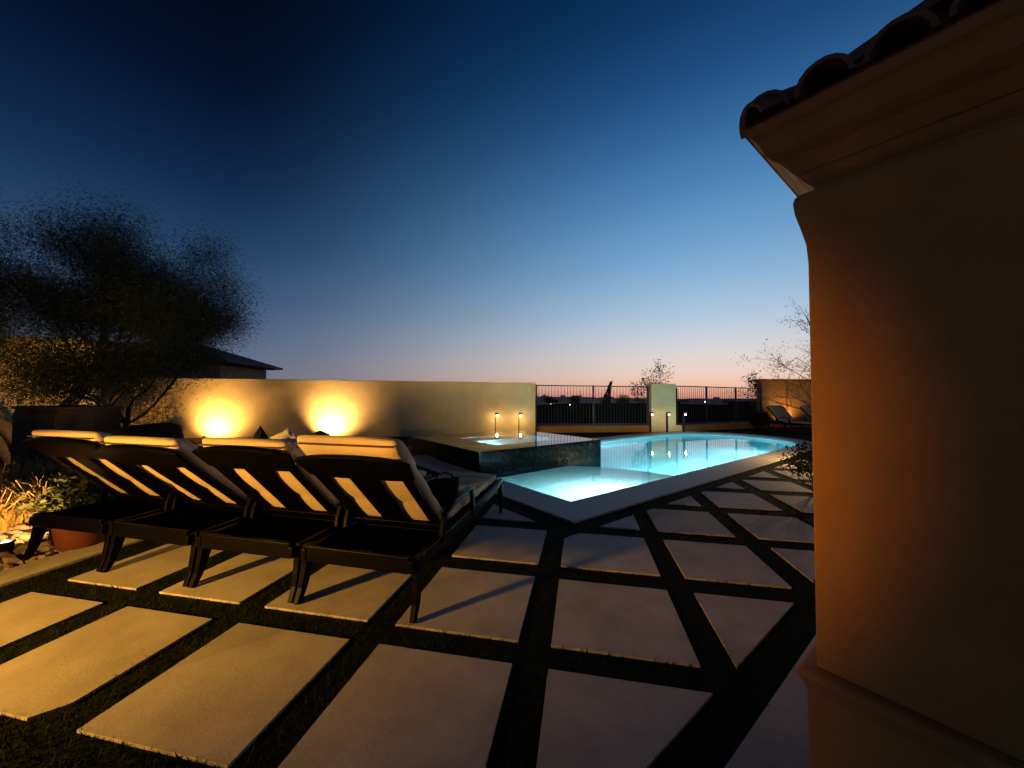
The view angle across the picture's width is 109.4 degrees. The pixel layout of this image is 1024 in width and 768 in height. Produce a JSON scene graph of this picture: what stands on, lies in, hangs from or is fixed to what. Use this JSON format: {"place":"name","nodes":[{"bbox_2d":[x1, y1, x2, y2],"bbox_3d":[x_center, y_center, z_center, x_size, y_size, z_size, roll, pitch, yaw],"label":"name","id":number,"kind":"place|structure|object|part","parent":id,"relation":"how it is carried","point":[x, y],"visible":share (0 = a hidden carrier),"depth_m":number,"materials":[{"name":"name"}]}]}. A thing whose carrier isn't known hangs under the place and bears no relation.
{"place":"outdoors","nodes":[
{"label":"outdoors","id":0,"kind":"place"},
{"bbox_2d":[5,454,92,487],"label":"ornamental grass","id":1,"kind":"object","parent":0,"point":[49,466],"depth_m":4.80,"materials":[{"name":"green plant"}]},
{"bbox_2d":[10,405,124,487],"bbox_3d":[-6.759,0.937,5.513,1.000,1.208,0.761,0,-2,14],"label":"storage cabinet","id":2,"kind":"object","parent":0,"point":[102,418],"visible":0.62,"depth_m":5.23,"materials":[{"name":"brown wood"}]},
{"bbox_3d":[-7.079,0.948,5.222,0.450,1.080,0.041,0,-2,14],"label":"door","id":3,"kind":"part","parent":2,"relation":"part of","materials":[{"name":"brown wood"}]},
{"bbox_3d":[-6.613,0.948,5.107,0.450,1.080,0.041,0,-2,14],"label":"door","id":4,"kind":"part","parent":2,"relation":"part of","materials":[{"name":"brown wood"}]},
{"bbox_2d":[96,377,535,437],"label":"garden wall","id":5,"kind":"structure","parent":0,"point":[237,408],"depth_m":12.36,"materials":[{"name":"paint"}]},
{"bbox_2d":[312,430,329,434],"bbox_3d":[-1.274,0.323,2.396,0.124,0.042,0.104,1,-2,-17],"label":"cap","id":6,"kind":"object","parent":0,"point":[320,432],"visible":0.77,"depth_m":2.38,"materials":[{"name":"black fabric"}]},
{"bbox_2d":[0,427,815,767],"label":"turf ground","id":7,"kind":"structure","parent":0,"point":[396,603],"depth_m":2.13,"materials":[{"name":"plant"}]},
{"bbox_2d":[0,337,96,442],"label":"garden wall","id":8,"kind":"structure","parent":7,"relation":"on","point":[10,414],"depth_m":8.24,"materials":[{"name":"paint"}]},
{"bbox_2d":[0,538,143,586],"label":"bed kerb","id":9,"kind":"structure","parent":7,"relation":"on","point":[15,574],"depth_m":2.97,"materials":[{"name":"concrete"}]},
{"bbox_2d":[0,169,273,463],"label":"leafy tree","id":10,"kind":"object","parent":7,"relation":"on","point":[167,321],"visible":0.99,"depth_m":6.66,"materials":[{"name":"green plant"}]},
{"bbox_2d":[115,389,184,426],"bbox_3d":[-9.168,0.898,9.044,1.286,1.568,1.398,-1,-2,33],"label":"wispy shrub","id":11,"kind":"object","parent":7,"relation":"on","point":[146,420],"visible":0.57,"depth_m":9.06,"materials":[{"name":"green plant"}]},
{"bbox_2d":[0,445,411,566],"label":"planting bed","id":12,"kind":"object","parent":7,"relation":"on","point":[9,535],"depth_m":3.65,"materials":[{"name":"soil"}]},
{"bbox_2d":[0,539,15,551],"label":"ground spotlight","id":13,"kind":"object","parent":12,"relation":"on","point":[7,545],"visible":0.81,"depth_m":3.15,"materials":[{"name":"black metal"}]},
{"bbox_2d":[0,479,52,531],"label":"ornamental grass","id":14,"kind":"object","parent":12,"relation":"on","point":[9,517],"depth_m":3.72,"materials":[{"name":"yellow plant"}]},
{"bbox_2d":[0,456,60,497],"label":"ornamental grass","id":15,"kind":"object","parent":12,"relation":"on","point":[13,476],"depth_m":4.38,"materials":[{"name":"green plant"}]},
{"bbox_2d":[0,465,89,524],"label":"ornamental grass","id":16,"kind":"object","parent":12,"relation":"on","point":[39,484],"depth_m":3.89,"materials":[{"name":"yellow plant"}]},
{"bbox_2d":[0,495,110,570],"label":"gravel","id":17,"kind":"structure","parent":12,"relation":"on","point":[8,560],"depth_m":3.20,"materials":[{"name":"stone"}]},
{"bbox_2d":[47,528,104,551],"bbox_3d":[-3.980,1.342,3.354,0.460,0.315,0.460,0,-2,0],"label":"terracotta pot","id":18,"kind":"object","parent":17,"relation":"on","point":[64,540],"visible":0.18,"depth_m":3.20,"materials":[{"name":"orange ceramic"}]},
{"bbox_2d":[16,469,119,520],"bbox_3d":[-4.404,1.275,3.717,0.905,0.833,0.671,1,-2,-12],"label":"dark shrub","id":19,"kind":"object","parent":12,"relation":"on","point":[69,493],"visible":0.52,"depth_m":3.59,"materials":[{"name":"green plant"}]},
{"bbox_2d":[67,422,183,489],"bbox_3d":[-4.988,1.053,4.746,0.884,1.050,0.755,1,-2,-20],"label":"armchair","id":20,"kind":"object","parent":12,"relation":"on","point":[169,429],"visible":0.08,"depth_m":5.02,"materials":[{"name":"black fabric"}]},
{"bbox_2d":[0,459,814,767],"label":"patio pavers","id":21,"kind":"object","parent":7,"relation":"on","point":[226,699],"visible":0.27,"depth_m":1.99,"materials":[{"name":"concrete"}]},
{"bbox_2d":[21,430,229,571],"bbox_3d":[-3.428,0.969,3.992,0.884,1.101,2.345,0,-2,12],"label":"lounger","id":22,"kind":"object","parent":21,"relation":"on","point":[138,496],"visible":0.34,"depth_m":3.10,"materials":[{"name":"brown wood"}]},
{"bbox_2d":[95,436,265,586],"bbox_3d":[-2.530,0.978,3.763,0.884,1.083,2.386,0,-2,14],"label":"lounger","id":23,"kind":"object","parent":21,"relation":"on","point":[220,500],"visible":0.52,"depth_m":2.87,"materials":[{"name":"brown wood"}]},
{"bbox_2d":[188,437,431,602],"bbox_3d":[-1.670,0.972,3.590,0.884,1.096,2.336,0,-2,12],"label":"lounger","id":24,"kind":"object","parent":21,"relation":"on","point":[298,504],"visible":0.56,"depth_m":2.69,"materials":[{"name":"brown wood"}]},
{"bbox_2d":[252,425,267,438],"bbox_3d":[-1.820,0.361,2.626,0.120,0.133,0.106,1,-2,-11],"label":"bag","id":25,"kind":"object","parent":24,"relation":"on","point":[260,433],"visible":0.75,"depth_m":2.60,"materials":[{"name":"black fabric"}]},
{"bbox_2d":[268,428,300,449],"bbox_3d":[-1.626,0.386,2.608,0.360,0.145,0.216,0,-2,13],"label":"towel","id":26,"kind":"object","parent":24,"relation":"on","point":[287,434],"visible":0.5,"depth_m":2.57,"materials":[{"name":"white fabric"}]},
{"bbox_2d":[293,435,502,623],"bbox_3d":[-0.786,0.943,3.365,0.884,1.152,2.377,0,-2,13],"label":"lounger","id":27,"kind":"object","parent":21,"relation":"on","point":[378,488],"visible":0.93,"depth_m":2.50,"materials":[{"name":"brown wood"}]},
{"bbox_2d":[535,425,648,432],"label":"wall","id":28,"kind":"structure","parent":7,"relation":"on","point":[584,428],"depth_m":14.61,"materials":[{"name":"paint"}]},
{"bbox_2d":[535,385,648,425],"bbox_3d":[3.332,0.994,14.850,4.824,1.880,0.055,1,-2,-8],"label":"railing fence","id":29,"kind":"object","parent":28,"relation":"on","point":[592,424],"visible":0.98,"depth_m":14.82,"materials":[{"name":"grey metal"}]},
{"bbox_2d":[412,431,811,523],"bbox_3d":[4.175,1.804,10.095,12.960,0.062,5.260,2,-3,-38],"label":"pool coping","id":30,"kind":"object","parent":7,"relation":"on","point":[577,511],"visible":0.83,"depth_m":5.62,"materials":[{"name":"concrete"}]},
{"bbox_2d":[649,412,653,432],"bbox_3d":[5.572,1.549,14.506,0.163,0.862,0.100,0,-2,0],"label":"path light","id":31,"kind":"object","parent":30,"relation":"on","point":[650,423],"visible":0.93,"depth_m":14.47,"materials":[{"name":"black metal"}]},
{"bbox_2d":[666,412,669,432],"bbox_3d":[6.272,1.557,14.576,0.163,0.862,0.100,0,-2,0],"label":"path light","id":32,"kind":"object","parent":30,"relation":"on","point":[667,413],"visible":0.94,"depth_m":14.54,"materials":[{"name":"black metal"}]},
{"bbox_2d":[682,412,686,431],"bbox_3d":[7.002,1.567,14.706,0.163,0.862,0.100,0,-2,0],"label":"path light","id":33,"kind":"object","parent":30,"relation":"on","point":[683,419],"visible":0.98,"depth_m":14.67,"materials":[{"name":"black metal"}]},
{"bbox_2d":[646,384,681,431],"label":"wall pier","id":34,"kind":"structure","parent":7,"relation":"on","point":[663,399],"depth_m":14.98,"materials":[{"name":"paint"}]},
{"bbox_2d":[601,434,795,444],"bbox_3d":[4.170,2.486,10.071,11.884,1.298,4.184,2,-3,-38],"label":"pool basin","id":35,"kind":"object","parent":7,"relation":"in","point":[697,434],"visible":0.13,"depth_m":13.64,"materials":[{"name":"tile"}]},
{"bbox_2d":[412,430,600,473],"bbox_3d":[-0.178,2.204,9.035,3.560,1.702,3.110,2,-3,-38],"label":"spa tub","id":36,"kind":"object","parent":35,"relation":"on","point":[494,452],"visible":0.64,"depth_m":7.99,"materials":[{"name":"black tile"}]},
{"bbox_2d":[682,422,765,430],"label":"wall","id":37,"kind":"structure","parent":7,"relation":"on","point":[715,426],"depth_m":16.18,"materials":[{"name":"paint"}]},
{"bbox_2d":[676,386,761,423],"bbox_3d":[9.617,1.085,16.625,6.172,1.920,0.055,1,-2,-26],"label":"railing fence","id":38,"kind":"object","parent":37,"relation":"on","point":[706,406],"visible":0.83,"depth_m":16.28,"materials":[{"name":"grey metal"}]},
{"bbox_2d":[739,369,760,402],"bbox_3d":[13.761,0.750,19.350,3.943,2.948,2.288,0,-2,0],"label":"wall shrub","id":39,"kind":"object","parent":7,"relation":"on","point":[751,382],"visible":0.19,"depth_m":18.83,"materials":[{"name":"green plant"}]},
{"bbox_2d":[741,407,772,428],"bbox_3d":[11.534,1.621,16.946,1.544,1.308,1.302,0,-2,0],"label":"corner bush","id":40,"kind":"object","parent":7,"relation":"on","point":[756,419],"visible":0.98,"depth_m":16.80,"materials":[{"name":"green plant"}]},
{"bbox_2d":[715,297,811,412],"bbox_3d":[7.847,-0.444,9.656,3.494,4.594,3.434,0,-2,0],"label":"slender tree","id":41,"kind":"object","parent":7,"relation":"on","point":[786,366],"visible":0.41,"depth_m":9.80,"materials":[{"name":"brown plant"}]},
{"bbox_2d":[725,635,815,767],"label":"house walk","id":42,"kind":"structure","parent":7,"relation":"on","point":[777,736],"depth_m":1.51,"materials":[{"name":"concrete"}]},
{"bbox_2d":[752,379,811,426],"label":"pilaster wall","id":43,"kind":"structure","parent":7,"relation":"on","point":[768,386],"depth_m":18.21,"materials":[{"name":"paint"}]},
{"bbox_2d":[766,405,811,428],"bbox_3d":[12.227,1.494,15.576,0.884,1.101,2.345,1,-2,-8],"label":"lounger","id":44,"kind":"object","parent":7,"relation":"on","point":[782,415],"visible":0.78,"depth_m":16.11,"materials":[{"name":"grey wood"}]},
{"bbox_2d":[775,437,812,490],"bbox_3d":[4.552,1.210,5.400,1.021,0.938,1.120,-1,-3,39],"label":"poolside shrub","id":45,"kind":"object","parent":7,"relation":"on","point":[803,457],"visible":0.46,"depth_m":5.41,"materials":[{"name":"green plant"}]},
{"bbox_2d":[800,406,811,429],"bbox_3d":[13.661,1.497,15.339,0.884,1.101,2.345,1,-2,-22],"label":"lounger","id":46,"kind":"object","parent":7,"relation":"on","point":[808,408],"visible":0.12,"depth_m":16.07,"materials":[{"name":"grey wood"}]},
{"bbox_2d":[739,0,1023,767],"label":"house column","id":47,"kind":"structure","parent":7,"relation":"on","point":[891,153],"depth_m":1.09,"materials":[{"name":"paint"}]},
{"bbox_2d":[427,471,458,506],"bbox_3d":[-0.597,0.915,3.148,0.280,0.277,0.168,0,-2,1],"label":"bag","id":48,"kind":"object","parent":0,"point":[444,491],"visible":0.73,"depth_m":3.07,"materials":[{"name":"black fabric"}]},
{"bbox_2d":[0,0,923,398],"label":"sky","id":49,"kind":"structure","parent":0,"point":[540,192],"materials":[{"name":"blue"}]},
{"bbox_2d":[492,435,794,501],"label":"pool water","id":50,"kind":"structure","parent":0,"point":[619,465],"depth_m":8.06,"materials":[{"name":"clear water"}]},
{"bbox_2d":[538,397,754,400],"bbox_3d":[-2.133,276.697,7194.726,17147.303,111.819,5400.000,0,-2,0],"label":"distant hills","id":51,"kind":"structure","parent":0,"point":[556,398],"depth_m":8013.45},
{"bbox_2d":[537,400,756,436],"bbox_3d":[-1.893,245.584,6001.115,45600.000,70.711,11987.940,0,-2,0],"label":"hillside","id":52,"kind":"structure","parent":0,"point":[628,413],"depth_m":32.18,"materials":[{"name":"black"}]},
{"bbox_2d":[98,342,282,378],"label":"house","id":53,"kind":"structure","parent":52,"relation":"on","point":[255,370],"depth_m":21.94,"materials":[{"name":"grey tile"}]},
{"bbox_2d":[543,395,553,403],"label":"bush","id":54,"kind":"object","parent":52,"relation":"on","point":[546,401],"visible":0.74,"depth_m":42.90,"materials":[{"name":"green plant"}]},
{"bbox_2d":[558,395,569,402],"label":"distant building","id":55,"kind":"structure","parent":52,"relation":"on","point":[561,399],"depth_m":789.10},
{"bbox_2d":[568,395,580,403],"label":"bush","id":56,"kind":"object","parent":52,"relation":"on","point":[575,400],"visible":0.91,"depth_m":43.78,"materials":[{"name":"green plant"}]},
{"bbox_2d":[584,398,602,402],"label":"distant building","id":57,"kind":"structure","parent":52,"relation":"on","point":[591,401],"depth_m":407.33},
{"bbox_2d":[599,381,612,405],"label":"cypress","id":58,"kind":"object","parent":52,"relation":"on","point":[606,399],"visible":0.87,"depth_m":40.85,"materials":[{"name":"green plant"}]},
{"bbox_2d":[615,394,630,404],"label":"bush","id":59,"kind":"object","parent":52,"relation":"on","point":[624,399],"visible":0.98,"depth_m":42.73,"materials":[{"name":"green plant"}]},
{"bbox_2d":[629,359,673,410],"bbox_3d":[6.915,0.583,18.120,1.951,3.878,3.975,0,-2,0],"label":"tree","id":60,"kind":"object","parent":52,"relation":"on","point":[644,383],"visible":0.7,"depth_m":17.81,"materials":[{"name":"brown plant"}]},
{"bbox_2d":[690,401,716,404],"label":"distant building","id":61,"kind":"structure","parent":52,"relation":"on","point":[714,402],"depth_m":452.27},
{"bbox_2d":[708,397,721,404],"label":"distant building","id":62,"kind":"structure","parent":52,"relation":"on","point":[718,400],"depth_m":582.98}
]}

